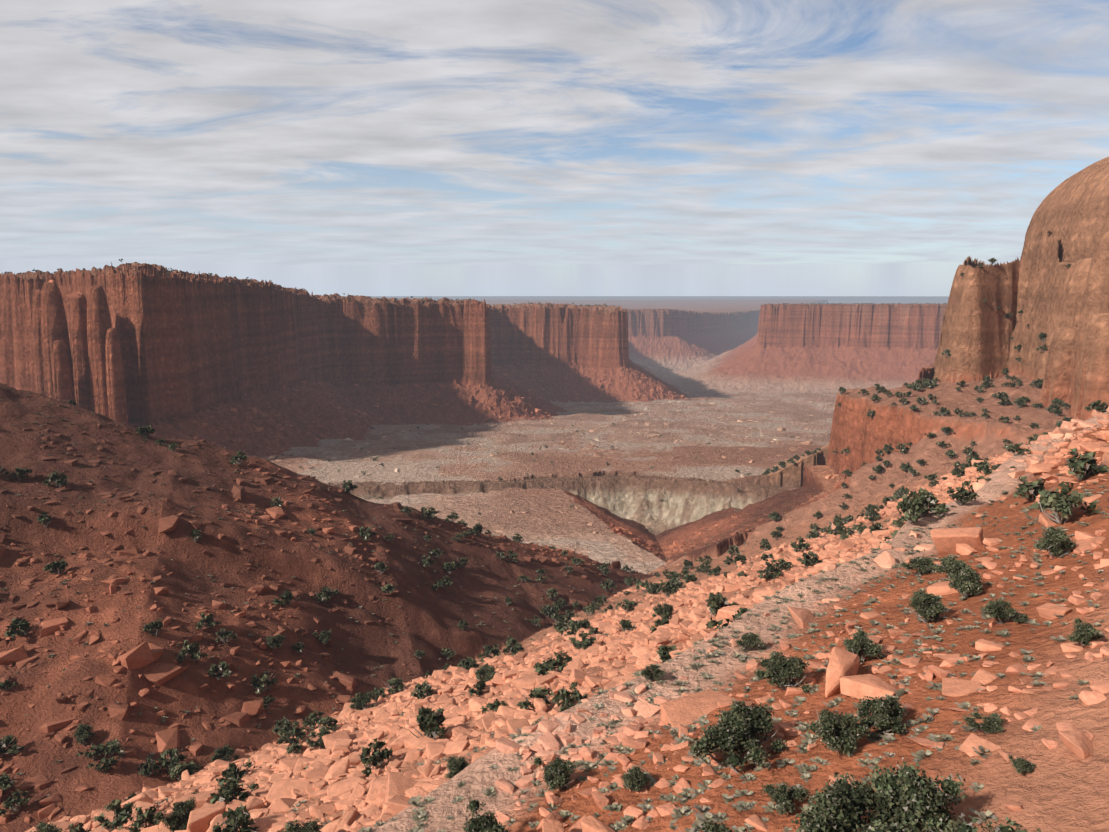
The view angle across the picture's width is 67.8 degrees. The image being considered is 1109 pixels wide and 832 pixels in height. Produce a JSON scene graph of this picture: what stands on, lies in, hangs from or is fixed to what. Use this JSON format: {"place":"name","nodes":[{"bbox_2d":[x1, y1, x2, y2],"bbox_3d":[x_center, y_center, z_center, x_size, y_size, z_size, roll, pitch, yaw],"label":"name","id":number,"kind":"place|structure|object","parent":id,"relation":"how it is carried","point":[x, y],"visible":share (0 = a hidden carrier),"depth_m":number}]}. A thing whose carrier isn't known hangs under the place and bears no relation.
{"place":"outdoors","nodes":[
{"label":"outdoors","id":0,"kind":"place"},
{"bbox_2d":[0,157,1108,831],"bbox_3d":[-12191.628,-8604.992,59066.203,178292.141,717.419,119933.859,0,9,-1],"label":"terrain","id":1,"kind":"structure","parent":0,"point":[136,345],"depth_m":307.17},
{"bbox_2d":[4,258,946,531],"bbox_3d":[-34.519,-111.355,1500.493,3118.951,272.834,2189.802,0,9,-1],"label":"shrubs","id":2,"kind":"object","parent":1,"relation":"on","point":[462,428],"visible":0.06,"depth_m":740.15},
{"bbox_2d":[0,258,1071,815],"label":"shrubs","id":3,"kind":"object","parent":1,"relation":"on","point":[18,626],"depth_m":225.01},
{"bbox_2d":[0,280,1108,823],"bbox_3d":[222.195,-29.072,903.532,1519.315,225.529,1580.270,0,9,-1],"label":"boulders","id":4,"kind":"object","parent":1,"relation":"on","point":[134,658],"visible":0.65,"depth_m":162.52},
{"bbox_2d":[0,392,1108,804],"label":"scrub","id":5,"kind":"object","parent":1,"relation":"on","point":[1004,492],"visible":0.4,"depth_m":188.71},
{"bbox_2d":[25,430,1108,831],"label":"boulders","id":6,"kind":"object","parent":1,"relation":"on","point":[283,788],"visible":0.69,"depth_m":72.69},
{"bbox_2d":[30,589,1103,831],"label":"shrubs","id":7,"kind":"object","parent":1,"relation":"on","point":[916,795],"visible":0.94,"depth_m":37.17},
{"bbox_2d":[67,400,1108,831],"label":"shrubs","id":8,"kind":"object","parent":1,"relation":"on","point":[913,504],"visible":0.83,"depth_m":112.40},
{"bbox_2d":[277,525,1075,831],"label":"shrubs","id":9,"kind":"object","parent":1,"relation":"on","point":[842,805],"visible":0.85,"depth_m":39.24},
{"bbox_2d":[289,478,1108,831],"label":"grass tufts","id":10,"kind":"object","parent":1,"relation":"on","point":[719,816],"visible":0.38,"depth_m":43.57},
{"bbox_2d":[0,0,1108,295],"label":"sky","id":11,"kind":"structure","parent":0,"point":[320,147]}
]}

